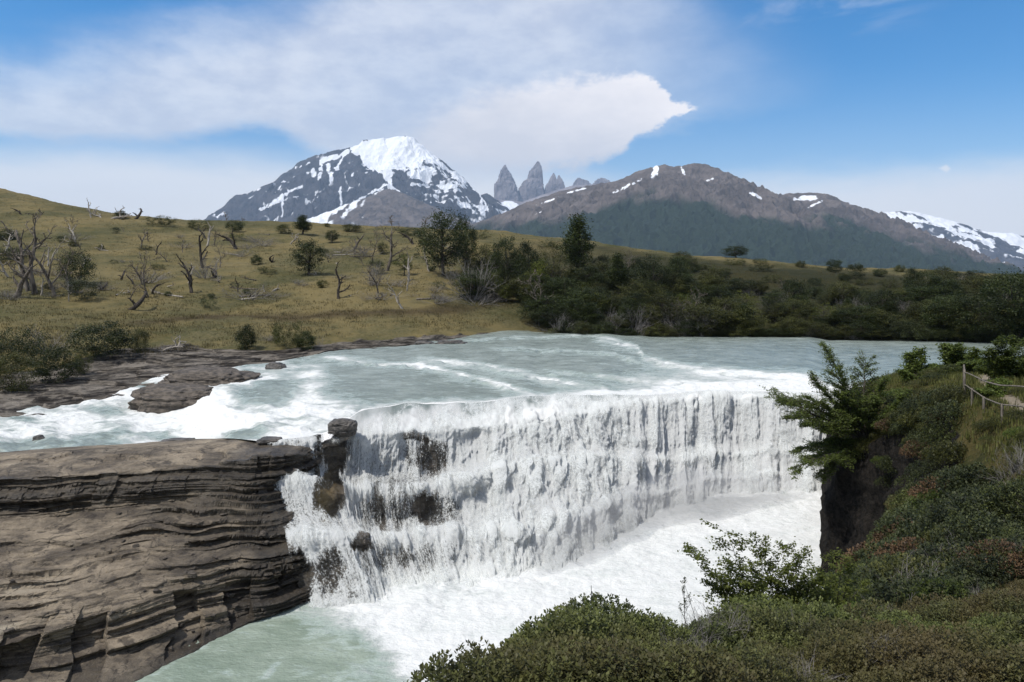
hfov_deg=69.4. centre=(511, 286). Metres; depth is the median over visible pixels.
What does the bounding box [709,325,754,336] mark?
tree
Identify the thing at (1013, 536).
shrub
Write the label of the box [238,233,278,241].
twiggy shrub
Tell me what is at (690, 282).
tree
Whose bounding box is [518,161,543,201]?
granite spire
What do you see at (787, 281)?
tree
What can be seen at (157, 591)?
fallen block
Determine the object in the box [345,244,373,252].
twiggy shrub
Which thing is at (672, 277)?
tree
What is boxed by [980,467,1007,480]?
shrub
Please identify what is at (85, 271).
shrub
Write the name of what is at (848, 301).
tree
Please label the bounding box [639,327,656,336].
tree
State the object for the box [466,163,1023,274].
forested mountain
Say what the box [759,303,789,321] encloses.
tree
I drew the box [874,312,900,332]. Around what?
shrub
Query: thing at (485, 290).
tree
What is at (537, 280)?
tree
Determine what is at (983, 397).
rail fence
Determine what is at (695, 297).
dead tree
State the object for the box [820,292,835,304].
tree
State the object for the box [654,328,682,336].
tree
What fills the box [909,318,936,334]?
tree
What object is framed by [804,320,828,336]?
tree
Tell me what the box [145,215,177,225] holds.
shrub
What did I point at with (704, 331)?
tree
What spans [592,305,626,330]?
twiggy shrub
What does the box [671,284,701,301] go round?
tree
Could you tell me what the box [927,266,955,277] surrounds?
tree
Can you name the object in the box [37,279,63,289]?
twiggy shrub
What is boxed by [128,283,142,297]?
dead tree
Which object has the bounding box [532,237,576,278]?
tree
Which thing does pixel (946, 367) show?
shrub
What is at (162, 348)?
twiggy shrub
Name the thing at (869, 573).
shrub
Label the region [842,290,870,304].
tree
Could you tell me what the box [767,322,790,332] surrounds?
tree
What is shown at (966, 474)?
slope undergrowth
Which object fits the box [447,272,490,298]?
bush
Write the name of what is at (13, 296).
twiggy shrub
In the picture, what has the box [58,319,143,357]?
shrub
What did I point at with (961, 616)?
grass
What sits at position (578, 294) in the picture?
tree
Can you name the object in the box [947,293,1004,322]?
tree
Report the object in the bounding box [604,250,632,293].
tree
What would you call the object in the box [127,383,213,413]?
outcrop
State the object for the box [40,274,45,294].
dead tree
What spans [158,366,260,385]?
outcrop
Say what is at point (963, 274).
tree
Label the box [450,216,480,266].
tree
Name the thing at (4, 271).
dead tree
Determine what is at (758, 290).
tree
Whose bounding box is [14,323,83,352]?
twiggy shrub
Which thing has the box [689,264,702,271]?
shrub
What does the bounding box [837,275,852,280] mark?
shrub
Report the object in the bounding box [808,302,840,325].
tree
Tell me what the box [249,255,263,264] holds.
shrub
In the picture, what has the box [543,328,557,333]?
tree
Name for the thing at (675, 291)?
tree
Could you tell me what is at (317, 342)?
twiggy shrub
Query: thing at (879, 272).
shrub
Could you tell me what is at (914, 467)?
shrub
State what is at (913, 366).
beech shrub
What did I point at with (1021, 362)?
beech shrub
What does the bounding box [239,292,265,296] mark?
fallen log
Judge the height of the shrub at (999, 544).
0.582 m
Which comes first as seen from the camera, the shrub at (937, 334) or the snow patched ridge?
the shrub at (937, 334)
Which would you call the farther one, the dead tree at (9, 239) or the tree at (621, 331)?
the dead tree at (9, 239)
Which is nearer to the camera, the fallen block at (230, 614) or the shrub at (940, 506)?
the shrub at (940, 506)
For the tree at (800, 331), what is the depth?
119.31 m
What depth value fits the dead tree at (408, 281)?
144.55 m
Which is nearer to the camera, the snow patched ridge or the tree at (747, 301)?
the tree at (747, 301)
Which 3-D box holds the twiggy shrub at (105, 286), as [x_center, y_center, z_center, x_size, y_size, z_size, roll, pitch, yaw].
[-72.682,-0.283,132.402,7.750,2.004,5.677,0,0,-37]
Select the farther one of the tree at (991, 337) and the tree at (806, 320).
the tree at (806, 320)
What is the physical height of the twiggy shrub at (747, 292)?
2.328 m
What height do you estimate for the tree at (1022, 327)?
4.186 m
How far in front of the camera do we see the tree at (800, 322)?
121.71 m
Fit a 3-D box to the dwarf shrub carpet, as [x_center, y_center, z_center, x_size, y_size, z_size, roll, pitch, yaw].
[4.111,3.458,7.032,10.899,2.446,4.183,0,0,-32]
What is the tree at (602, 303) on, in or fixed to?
on the terrain at (107, 376)
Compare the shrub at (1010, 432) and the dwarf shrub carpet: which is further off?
the shrub at (1010, 432)
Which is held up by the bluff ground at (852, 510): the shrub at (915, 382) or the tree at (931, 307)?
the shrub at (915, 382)
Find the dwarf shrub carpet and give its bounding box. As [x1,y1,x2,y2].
[403,579,1023,681]
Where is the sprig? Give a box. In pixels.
[678,576,691,618]
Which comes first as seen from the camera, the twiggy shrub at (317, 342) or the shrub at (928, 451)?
the shrub at (928, 451)
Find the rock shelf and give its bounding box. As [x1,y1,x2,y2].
[0,434,323,681]
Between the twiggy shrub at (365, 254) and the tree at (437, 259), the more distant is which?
the twiggy shrub at (365, 254)
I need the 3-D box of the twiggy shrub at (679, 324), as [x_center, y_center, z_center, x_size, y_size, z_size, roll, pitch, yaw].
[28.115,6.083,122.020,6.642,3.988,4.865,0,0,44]
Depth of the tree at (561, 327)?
121.26 m
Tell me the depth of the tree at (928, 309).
117.05 m
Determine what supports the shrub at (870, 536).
on the bluff ground at (852, 510)
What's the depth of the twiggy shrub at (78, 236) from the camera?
204.42 m
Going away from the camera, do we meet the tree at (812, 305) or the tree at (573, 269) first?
the tree at (812, 305)
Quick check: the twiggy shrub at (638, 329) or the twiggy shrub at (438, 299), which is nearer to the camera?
the twiggy shrub at (638, 329)
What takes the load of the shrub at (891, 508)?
on the bluff ground at (852, 510)
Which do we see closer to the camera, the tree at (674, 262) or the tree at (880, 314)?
the tree at (880, 314)
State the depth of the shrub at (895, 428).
35.02 m
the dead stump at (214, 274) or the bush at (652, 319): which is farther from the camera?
the dead stump at (214, 274)
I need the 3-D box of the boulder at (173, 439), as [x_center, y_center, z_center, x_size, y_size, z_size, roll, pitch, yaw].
[-23.183,10.895,51.515,2.709,0.691,1.325,0,0,0]
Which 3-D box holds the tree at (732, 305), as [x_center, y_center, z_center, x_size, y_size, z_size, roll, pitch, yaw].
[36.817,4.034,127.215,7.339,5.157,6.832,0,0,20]
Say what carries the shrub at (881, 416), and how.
on the bluff ground at (852, 510)
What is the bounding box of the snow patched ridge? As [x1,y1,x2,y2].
[885,211,1023,270]
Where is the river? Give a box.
[0,330,1023,451]
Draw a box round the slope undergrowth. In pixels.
[826,400,1023,608]
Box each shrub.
[0,228,18,239]
[0,245,29,261]
[0,319,51,369]
[0,350,39,391]
[1,289,22,296]
[1,291,26,299]
[10,265,58,273]
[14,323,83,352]
[22,344,85,383]
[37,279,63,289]
[46,273,105,292]
[52,247,99,283]
[55,236,65,241]
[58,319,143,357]
[60,232,92,239]
[61,278,98,299]
[66,239,77,245]
[72,348,95,373]
[93,280,117,289]
[111,227,121,232]
[113,210,126,217]
[122,269,172,282]
[127,328,150,352]
[136,244,152,249]
[141,341,192,351]
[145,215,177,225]
[151,263,165,268]
[165,239,203,247]
[180,246,223,277]
[187,218,212,228]
[198,295,217,307]
[212,283,287,299]
[223,220,244,231]
[225,249,255,256]
[229,241,259,248]
[230,232,245,238]
[232,323,258,349]
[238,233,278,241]
[246,236,282,245]
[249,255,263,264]
[257,266,276,272]
[261,291,286,297]
[268,318,305,346]
[274,223,293,233]
[293,330,315,349]
[310,331,326,348]
[316,280,328,287]
[325,246,356,253]
[340,223,361,231]
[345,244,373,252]
[346,249,389,255]
[353,291,407,299]
[361,256,387,284]
[366,258,385,273]
[377,241,388,253]
[380,278,417,286]
[396,226,420,234]
[405,292,467,303]
[426,284,454,291]
[432,279,445,287]
[434,251,506,299]
[455,290,506,305]
[468,228,492,238]
[473,272,492,297]
[532,309,593,333]
[538,241,556,247]
[566,320,599,334]
[583,258,601,269]
[583,282,616,314]
[588,321,610,333]
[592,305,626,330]
[595,252,610,270]
[597,311,629,333]
[610,302,657,332]
[627,321,648,335]
[651,302,700,327]
[659,620,703,649]
[663,299,705,326]
[664,316,696,334]
[665,613,730,644]
[670,624,725,649]
[674,595,753,650]
[678,304,730,335]
[681,295,706,307]
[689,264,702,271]
[720,267,730,272]
[721,296,746,310]
[722,258,745,265]
[727,278,741,295]
[728,320,750,336]
[742,287,757,295]
[748,263,774,270]
[752,258,769,262]
[757,294,785,310]
[760,274,784,280]
[763,648,849,681]
[767,296,810,319]
[768,289,784,299]
[778,601,829,634]
[792,260,806,266]
[799,550,874,608]
[806,279,828,292]
[807,277,821,284]
[811,565,912,609]
[814,289,840,305]
[817,314,833,325]
[824,259,841,266]
[824,326,843,338]
[826,264,842,272]
[832,599,880,617]
[836,538,881,575]
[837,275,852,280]
[838,444,864,459]
[842,543,882,564]
[845,263,867,278]
[845,436,870,453]
[845,626,902,670]
[848,584,907,611]
[851,552,905,575]
[851,558,909,578]
[853,285,880,305]
[860,552,946,593]
[862,549,951,603]
[866,526,881,543]
[867,414,893,429]
[868,429,886,438]
[870,418,889,427]
[870,456,884,464]
[872,268,888,275]
[872,518,918,541]
[873,475,892,488]
[873,500,946,536]
[873,537,931,557]
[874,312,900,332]
[874,417,900,432]
[878,563,922,602]
[881,506,901,522]
[882,387,911,398]
[883,397,909,405]
[884,408,905,416]
[884,492,909,508]
[884,499,911,516]
[885,412,904,429]
[885,486,925,507]
[887,318,908,339]
[889,418,916,433]
[891,264,905,271]
[893,345,938,382]
[895,319,932,340]
[895,409,922,428]
[896,392,926,413]
[897,421,920,431]
[899,437,929,459]
[899,488,948,515]
[899,536,973,575]
[900,576,974,605]
[901,413,921,425]
[902,539,955,574]
[903,379,928,388]
[903,455,942,481]
[905,268,939,288]
[906,532,965,552]
[907,476,963,507]
[910,523,960,547]
[913,421,959,446]
[916,420,929,430]
[916,493,976,521]
[917,367,951,374]
[917,401,940,417]
[918,327,951,340]
[918,371,948,381]
[918,396,951,408]
[918,399,970,426]
[918,439,968,464]
[918,487,1023,540]
[919,384,962,404]
[920,553,989,576]
[924,519,988,547]
[924,543,983,576]
[928,508,1019,549]
[929,382,980,403]
[931,400,958,418]
[932,342,968,370]
[932,443,967,461]
[935,363,973,372]
[942,496,1023,526]
[943,507,1005,526]
[945,432,955,438]
[945,485,982,501]
[945,552,1023,591]
[954,542,1023,583]
[955,538,1022,582]
[956,346,987,373]
[960,581,980,598]
[965,323,989,342]
[970,420,988,429]
[972,333,1023,378]
[975,377,1012,397]
[975,420,995,431]
[978,458,1022,483]
[978,476,1023,515]
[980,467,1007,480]
[981,527,1023,548]
[983,416,1008,427]
[993,329,1018,341]
[993,439,1023,474]
[997,532,1023,546]
[998,551,1023,578]
[1002,426,1023,438]
[1003,408,1023,418]
[1007,387,1023,393]
[1014,340,1023,369]
[1015,430,1023,440]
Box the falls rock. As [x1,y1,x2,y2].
[296,420,543,599]
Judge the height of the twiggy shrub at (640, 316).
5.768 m
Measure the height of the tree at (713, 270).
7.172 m
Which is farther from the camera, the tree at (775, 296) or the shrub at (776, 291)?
the shrub at (776, 291)
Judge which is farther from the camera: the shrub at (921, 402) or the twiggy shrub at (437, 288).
the twiggy shrub at (437, 288)
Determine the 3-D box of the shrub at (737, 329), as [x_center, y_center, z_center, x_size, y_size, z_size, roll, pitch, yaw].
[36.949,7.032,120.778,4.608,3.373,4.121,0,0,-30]
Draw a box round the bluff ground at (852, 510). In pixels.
[819,374,1023,681]
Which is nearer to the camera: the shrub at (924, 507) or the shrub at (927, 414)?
the shrub at (924, 507)
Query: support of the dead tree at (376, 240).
on the terrain at (107, 376)
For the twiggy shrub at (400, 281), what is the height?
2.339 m
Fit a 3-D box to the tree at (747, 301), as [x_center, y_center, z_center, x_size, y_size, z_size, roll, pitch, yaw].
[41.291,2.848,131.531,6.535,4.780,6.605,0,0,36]
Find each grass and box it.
[837,369,1023,490]
[839,577,1023,630]
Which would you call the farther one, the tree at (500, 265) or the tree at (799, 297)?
the tree at (500, 265)
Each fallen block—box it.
[3,627,14,633]
[153,589,161,592]
[187,570,196,577]
[228,611,233,617]
[259,530,267,535]
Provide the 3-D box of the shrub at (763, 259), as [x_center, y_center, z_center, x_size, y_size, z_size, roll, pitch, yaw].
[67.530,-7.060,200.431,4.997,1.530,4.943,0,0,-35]
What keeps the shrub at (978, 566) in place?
on the bluff ground at (852, 510)
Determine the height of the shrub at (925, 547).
0.760 m
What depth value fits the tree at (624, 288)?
134.32 m
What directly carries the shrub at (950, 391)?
on the bluff ground at (852, 510)
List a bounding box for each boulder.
[32,434,44,440]
[160,437,194,441]
[256,436,281,444]
[265,362,286,369]
[328,418,357,437]
[349,531,370,549]
[414,341,433,344]
[434,340,466,343]
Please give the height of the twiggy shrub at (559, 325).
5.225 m
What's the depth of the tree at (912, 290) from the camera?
130.86 m
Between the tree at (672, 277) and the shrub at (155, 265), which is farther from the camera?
the shrub at (155, 265)
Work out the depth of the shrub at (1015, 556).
11.58 m
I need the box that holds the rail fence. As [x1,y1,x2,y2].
[963,364,1023,423]
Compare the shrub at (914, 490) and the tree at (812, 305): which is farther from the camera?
the tree at (812, 305)
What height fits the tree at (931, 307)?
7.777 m
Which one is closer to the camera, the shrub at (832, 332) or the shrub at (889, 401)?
the shrub at (889, 401)
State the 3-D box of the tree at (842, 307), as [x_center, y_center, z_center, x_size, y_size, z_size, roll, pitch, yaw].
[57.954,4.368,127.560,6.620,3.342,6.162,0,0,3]
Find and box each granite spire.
[494,165,519,200]
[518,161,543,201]
[544,173,555,193]
[556,175,564,189]
[572,178,590,185]
[593,178,609,183]
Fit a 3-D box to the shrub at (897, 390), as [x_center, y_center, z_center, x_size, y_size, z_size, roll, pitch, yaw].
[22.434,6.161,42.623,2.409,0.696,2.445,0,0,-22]
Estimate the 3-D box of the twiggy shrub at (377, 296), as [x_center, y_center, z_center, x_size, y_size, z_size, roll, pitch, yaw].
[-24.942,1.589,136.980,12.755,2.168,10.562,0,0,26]
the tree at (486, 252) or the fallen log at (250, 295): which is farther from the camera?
the tree at (486, 252)
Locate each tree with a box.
[0,209,56,294]
[0,220,37,291]
[0,261,8,276]
[2,224,12,250]
[10,243,63,295]
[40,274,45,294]
[44,245,52,265]
[49,235,67,263]
[54,244,78,282]
[60,220,76,244]
[66,214,78,240]
[123,262,146,284]
[128,248,161,296]
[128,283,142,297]
[135,230,150,248]
[174,254,192,292]
[197,227,210,267]
[197,256,209,278]
[206,223,214,245]
[209,242,228,267]
[283,237,331,274]
[288,214,314,234]
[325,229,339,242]
[335,261,349,298]
[346,238,358,257]
[353,244,364,265]
[361,267,382,292]
[368,225,385,254]
[380,215,410,270]
[384,275,402,308]
[390,253,412,275]
[403,250,412,280]
[406,268,411,290]
[409,206,471,275]
[420,240,429,270]
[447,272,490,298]
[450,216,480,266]
[459,268,477,277]
[461,256,478,272]
[462,274,489,289]
[469,242,499,270]
[473,257,489,272]
[474,282,496,295]
[478,268,510,283]
[482,277,502,296]
[484,234,522,286]
[484,269,506,298]
[495,285,514,299]
[498,286,511,302]
[502,272,551,296]
[509,239,545,277]
[511,272,569,293]
[511,285,523,300]
[512,281,551,302]
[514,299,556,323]
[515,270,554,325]
[518,284,554,301]
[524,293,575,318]
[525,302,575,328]
[526,257,549,279]
[531,276,566,292]
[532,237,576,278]
[540,275,589,302]
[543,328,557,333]
[555,320,574,332]
[556,287,604,312]
[557,212,603,269]
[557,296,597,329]
[562,267,591,282]
[562,268,584,287]
[568,263,596,271]
[568,292,613,310]
[570,265,604,286]
[574,322,593,333]
[575,302,607,332]
[583,293,620,316]
[584,272,613,288]
[586,261,613,279]
[587,282,608,292]
[589,293,613,315]
[594,321,619,333]
[596,315,629,329]
[597,303,617,318]
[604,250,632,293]
[606,276,631,291]
[607,275,668,301]
[611,293,630,308]
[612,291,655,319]
[612,328,640,335]
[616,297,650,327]
[617,312,633,330]
[624,250,639,278]
[626,258,652,274]
[631,251,671,288]
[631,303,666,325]
[636,264,697,281]
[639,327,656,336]
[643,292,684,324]
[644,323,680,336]
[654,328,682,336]
[658,268,687,294]
[664,271,702,293]
[664,272,693,284]
[664,279,694,298]
[665,255,694,282]
[665,302,737,333]
[668,250,698,265]
[669,298,699,316]
[670,301,683,329]
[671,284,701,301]
[673,293,695,304]
[674,256,692,265]
[674,320,706,336]
[684,286,707,313]
[684,304,741,329]
[688,284,730,303]
[690,319,715,336]
[693,291,712,306]
[694,274,725,288]
[696,264,729,289]
[696,325,733,336]
[697,275,730,291]
[703,283,734,306]
[709,295,740,317]
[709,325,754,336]
[710,329,728,336]
[712,292,736,310]
[720,245,748,257]
[720,305,769,334]
[724,277,760,291]
[734,289,764,312]
[734,303,756,326]
[735,321,761,335]
[745,328,772,336]
[746,280,765,293]
[753,280,770,293]
[758,292,788,308]
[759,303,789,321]
[759,328,780,336]
[759,340,911,483]
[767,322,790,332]
[767,327,796,336]
[774,315,806,333]
[775,277,815,306]
[776,298,814,314]
[779,279,792,287]
[780,323,808,336]
[782,308,819,322]
[783,317,812,333]
[784,295,814,309]
[804,302,818,312]
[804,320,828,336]
[807,285,825,298]
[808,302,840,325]
[809,322,838,338]
[810,318,826,328]
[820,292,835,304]
[824,289,841,302]
[826,280,861,303]
[826,315,840,325]
[829,305,888,326]
[834,302,865,315]
[834,324,856,339]
[841,297,853,312]
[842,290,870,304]
[846,319,875,339]
[847,305,898,326]
[849,287,872,301]
[859,308,892,329]
[859,327,893,339]
[860,288,902,312]
[869,324,890,339]
[872,297,904,310]
[875,282,901,298]
[878,276,903,289]
[879,313,912,328]
[881,303,900,317]
[885,288,909,302]
[893,320,920,339]
[896,284,943,305]
[899,266,924,286]
[901,301,927,323]
[902,299,936,326]
[908,270,974,295]
[909,284,958,303]
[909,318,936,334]
[912,328,941,340]
[915,294,970,337]
[915,299,980,330]
[920,275,948,300]
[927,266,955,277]
[927,293,974,305]
[930,277,965,300]
[935,304,1007,332]
[936,323,976,341]
[942,291,1017,340]
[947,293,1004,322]
[949,270,986,283]
[950,328,983,341]
[953,274,993,292]
[969,274,1009,287]
[971,265,1023,337]
[972,291,1023,328]
[979,330,1005,342]
[982,271,1023,291]
[982,330,1006,341]
[985,301,1023,336]
[990,315,1023,333]
[1002,271,1023,297]
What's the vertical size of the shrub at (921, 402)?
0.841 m
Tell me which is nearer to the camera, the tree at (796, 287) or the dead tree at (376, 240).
the tree at (796, 287)
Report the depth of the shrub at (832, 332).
119.77 m
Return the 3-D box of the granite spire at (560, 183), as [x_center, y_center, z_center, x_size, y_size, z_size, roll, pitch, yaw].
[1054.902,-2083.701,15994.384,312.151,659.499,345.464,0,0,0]
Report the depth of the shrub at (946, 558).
13.17 m
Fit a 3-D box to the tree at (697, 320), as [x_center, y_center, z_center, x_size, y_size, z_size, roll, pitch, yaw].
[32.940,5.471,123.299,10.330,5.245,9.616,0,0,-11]
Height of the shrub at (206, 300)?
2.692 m
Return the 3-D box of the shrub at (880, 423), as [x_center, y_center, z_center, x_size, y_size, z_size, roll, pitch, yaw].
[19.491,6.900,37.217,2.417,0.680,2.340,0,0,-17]
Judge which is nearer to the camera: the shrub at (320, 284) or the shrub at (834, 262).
the shrub at (320, 284)
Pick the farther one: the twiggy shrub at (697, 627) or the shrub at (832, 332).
the shrub at (832, 332)
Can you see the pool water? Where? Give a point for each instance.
(401, 632)
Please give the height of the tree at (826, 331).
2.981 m
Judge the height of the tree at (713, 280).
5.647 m
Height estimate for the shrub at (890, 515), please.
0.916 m
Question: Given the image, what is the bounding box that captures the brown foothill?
[306,189,472,229]
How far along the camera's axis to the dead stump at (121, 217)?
262.01 m
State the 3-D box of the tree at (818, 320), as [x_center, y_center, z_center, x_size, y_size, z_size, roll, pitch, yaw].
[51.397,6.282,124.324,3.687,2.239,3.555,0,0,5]
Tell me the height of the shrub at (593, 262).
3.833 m
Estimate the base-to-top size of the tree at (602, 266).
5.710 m
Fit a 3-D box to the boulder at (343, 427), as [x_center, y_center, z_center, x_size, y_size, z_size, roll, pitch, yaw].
[-10.654,8.893,46.644,1.924,1.197,1.523,0,0,0]
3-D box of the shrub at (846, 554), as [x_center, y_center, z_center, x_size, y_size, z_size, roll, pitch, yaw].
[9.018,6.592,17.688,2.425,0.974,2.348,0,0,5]
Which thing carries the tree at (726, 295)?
on the terrain at (107, 376)
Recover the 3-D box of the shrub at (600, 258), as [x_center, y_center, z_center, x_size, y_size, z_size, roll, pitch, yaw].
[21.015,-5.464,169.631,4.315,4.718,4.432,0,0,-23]
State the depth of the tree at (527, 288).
138.17 m
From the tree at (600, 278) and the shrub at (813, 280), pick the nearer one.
the tree at (600, 278)
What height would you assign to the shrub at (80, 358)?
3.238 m
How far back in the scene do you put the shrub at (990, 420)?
23.82 m
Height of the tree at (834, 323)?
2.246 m
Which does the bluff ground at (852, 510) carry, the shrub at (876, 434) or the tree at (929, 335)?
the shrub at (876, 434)
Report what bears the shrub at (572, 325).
on the terrain at (107, 376)
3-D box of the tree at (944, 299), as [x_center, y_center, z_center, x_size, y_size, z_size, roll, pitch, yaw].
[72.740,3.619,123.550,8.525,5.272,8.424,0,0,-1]
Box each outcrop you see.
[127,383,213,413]
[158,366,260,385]
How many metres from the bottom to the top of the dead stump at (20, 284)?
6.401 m
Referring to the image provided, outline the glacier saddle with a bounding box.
[497,184,595,209]
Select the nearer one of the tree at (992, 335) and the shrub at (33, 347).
the shrub at (33, 347)
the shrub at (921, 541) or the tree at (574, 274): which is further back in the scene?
the tree at (574, 274)
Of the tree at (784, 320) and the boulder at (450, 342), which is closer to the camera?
the boulder at (450, 342)
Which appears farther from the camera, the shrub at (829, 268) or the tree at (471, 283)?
the shrub at (829, 268)
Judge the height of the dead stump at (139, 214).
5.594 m
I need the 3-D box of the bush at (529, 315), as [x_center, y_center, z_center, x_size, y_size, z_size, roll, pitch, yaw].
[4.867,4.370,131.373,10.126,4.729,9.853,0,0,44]
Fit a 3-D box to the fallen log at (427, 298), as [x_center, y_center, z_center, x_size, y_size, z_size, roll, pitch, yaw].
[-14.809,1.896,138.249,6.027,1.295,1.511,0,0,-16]
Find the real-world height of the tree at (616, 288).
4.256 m
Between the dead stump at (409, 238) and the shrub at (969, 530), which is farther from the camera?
the dead stump at (409, 238)
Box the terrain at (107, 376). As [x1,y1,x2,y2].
[0,188,1023,416]
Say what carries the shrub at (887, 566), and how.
on the bluff ground at (852, 510)
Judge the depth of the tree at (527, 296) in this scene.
137.81 m
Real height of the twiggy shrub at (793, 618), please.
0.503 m
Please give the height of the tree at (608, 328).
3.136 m
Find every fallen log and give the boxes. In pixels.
[148,286,183,297]
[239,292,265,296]
[416,294,442,299]
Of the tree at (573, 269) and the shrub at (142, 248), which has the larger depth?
the shrub at (142, 248)
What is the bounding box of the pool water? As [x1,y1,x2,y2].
[136,489,822,681]
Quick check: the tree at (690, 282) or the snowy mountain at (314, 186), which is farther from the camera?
the snowy mountain at (314, 186)
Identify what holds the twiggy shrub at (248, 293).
on the terrain at (107, 376)
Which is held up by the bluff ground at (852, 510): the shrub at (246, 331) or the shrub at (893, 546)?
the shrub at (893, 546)
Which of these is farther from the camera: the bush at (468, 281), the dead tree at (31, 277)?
the bush at (468, 281)
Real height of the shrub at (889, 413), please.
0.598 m
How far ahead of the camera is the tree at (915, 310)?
123.32 m
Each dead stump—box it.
[12,265,32,297]
[86,206,100,217]
[112,207,133,218]
[128,290,147,309]
[133,208,142,218]
[151,283,162,293]
[163,335,186,350]
[207,266,216,277]
[217,234,236,248]
[354,234,364,248]
[397,232,413,244]
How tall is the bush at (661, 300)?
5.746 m
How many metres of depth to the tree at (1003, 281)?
131.56 m
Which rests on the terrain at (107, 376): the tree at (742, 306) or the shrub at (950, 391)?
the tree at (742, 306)
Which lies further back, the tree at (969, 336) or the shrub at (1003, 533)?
the tree at (969, 336)
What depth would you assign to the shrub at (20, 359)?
72.98 m
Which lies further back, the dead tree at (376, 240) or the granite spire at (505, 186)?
the granite spire at (505, 186)
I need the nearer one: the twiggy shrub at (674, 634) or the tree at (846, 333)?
the twiggy shrub at (674, 634)
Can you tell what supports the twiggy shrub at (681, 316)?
on the terrain at (107, 376)
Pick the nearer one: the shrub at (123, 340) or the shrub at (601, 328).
the shrub at (123, 340)
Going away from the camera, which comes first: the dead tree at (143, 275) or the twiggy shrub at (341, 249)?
the dead tree at (143, 275)
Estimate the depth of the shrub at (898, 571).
12.87 m
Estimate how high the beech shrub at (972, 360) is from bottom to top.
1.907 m
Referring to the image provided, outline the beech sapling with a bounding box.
[677,518,845,610]
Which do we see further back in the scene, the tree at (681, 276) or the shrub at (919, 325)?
the tree at (681, 276)
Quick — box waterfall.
[270,390,836,607]
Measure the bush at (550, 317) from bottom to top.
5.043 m
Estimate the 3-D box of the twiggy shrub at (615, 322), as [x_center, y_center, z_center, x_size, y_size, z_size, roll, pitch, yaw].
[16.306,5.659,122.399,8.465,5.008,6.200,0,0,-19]
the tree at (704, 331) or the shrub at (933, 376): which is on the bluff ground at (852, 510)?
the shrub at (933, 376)
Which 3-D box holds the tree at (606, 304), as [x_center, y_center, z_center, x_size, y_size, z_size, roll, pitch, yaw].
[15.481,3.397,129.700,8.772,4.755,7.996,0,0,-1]
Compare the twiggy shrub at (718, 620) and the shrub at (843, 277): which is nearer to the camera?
the twiggy shrub at (718, 620)
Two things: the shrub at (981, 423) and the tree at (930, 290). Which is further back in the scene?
the tree at (930, 290)
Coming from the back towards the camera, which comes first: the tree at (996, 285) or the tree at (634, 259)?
the tree at (634, 259)
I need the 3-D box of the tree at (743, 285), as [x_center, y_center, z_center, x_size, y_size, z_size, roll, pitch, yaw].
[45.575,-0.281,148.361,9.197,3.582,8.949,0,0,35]
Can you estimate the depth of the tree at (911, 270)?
144.87 m
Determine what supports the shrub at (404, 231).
on the terrain at (107, 376)
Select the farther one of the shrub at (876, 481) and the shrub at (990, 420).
the shrub at (876, 481)
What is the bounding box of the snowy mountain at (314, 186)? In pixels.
[204,136,508,222]
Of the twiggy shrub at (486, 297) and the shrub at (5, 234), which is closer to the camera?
the twiggy shrub at (486, 297)
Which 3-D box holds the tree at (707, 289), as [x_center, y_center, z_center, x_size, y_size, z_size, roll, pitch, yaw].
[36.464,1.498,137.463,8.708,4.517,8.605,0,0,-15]
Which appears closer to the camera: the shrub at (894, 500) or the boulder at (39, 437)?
the shrub at (894, 500)
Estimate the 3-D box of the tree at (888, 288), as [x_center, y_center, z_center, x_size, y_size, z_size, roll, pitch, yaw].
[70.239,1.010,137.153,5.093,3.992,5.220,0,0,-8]
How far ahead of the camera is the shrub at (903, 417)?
34.05 m
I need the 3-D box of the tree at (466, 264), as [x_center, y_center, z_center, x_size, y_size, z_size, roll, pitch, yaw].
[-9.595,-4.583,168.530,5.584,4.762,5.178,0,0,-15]
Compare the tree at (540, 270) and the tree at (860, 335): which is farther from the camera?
the tree at (540, 270)
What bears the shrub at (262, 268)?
on the terrain at (107, 376)
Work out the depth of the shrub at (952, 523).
15.04 m
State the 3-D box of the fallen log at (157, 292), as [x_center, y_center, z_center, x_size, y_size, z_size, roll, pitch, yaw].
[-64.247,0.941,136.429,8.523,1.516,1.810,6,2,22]
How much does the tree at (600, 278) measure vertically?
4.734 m
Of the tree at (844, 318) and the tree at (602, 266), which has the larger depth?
the tree at (602, 266)
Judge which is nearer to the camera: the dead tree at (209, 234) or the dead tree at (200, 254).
the dead tree at (200, 254)
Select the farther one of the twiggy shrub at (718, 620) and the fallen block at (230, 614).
the fallen block at (230, 614)
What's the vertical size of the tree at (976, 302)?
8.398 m
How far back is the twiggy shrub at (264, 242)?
207.98 m
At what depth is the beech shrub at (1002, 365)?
35.63 m
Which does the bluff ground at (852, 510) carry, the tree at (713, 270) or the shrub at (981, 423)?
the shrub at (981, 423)
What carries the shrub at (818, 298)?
on the terrain at (107, 376)
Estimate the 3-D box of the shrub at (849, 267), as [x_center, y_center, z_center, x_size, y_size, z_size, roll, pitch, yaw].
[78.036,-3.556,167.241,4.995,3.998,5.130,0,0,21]
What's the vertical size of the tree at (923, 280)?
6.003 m
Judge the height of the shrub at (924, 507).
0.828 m
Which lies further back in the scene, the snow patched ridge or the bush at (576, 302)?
the snow patched ridge
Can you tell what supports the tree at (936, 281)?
on the terrain at (107, 376)
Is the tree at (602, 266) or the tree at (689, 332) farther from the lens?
the tree at (602, 266)
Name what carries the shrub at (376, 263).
on the terrain at (107, 376)
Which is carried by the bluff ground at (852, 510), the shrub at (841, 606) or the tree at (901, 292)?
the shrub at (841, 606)

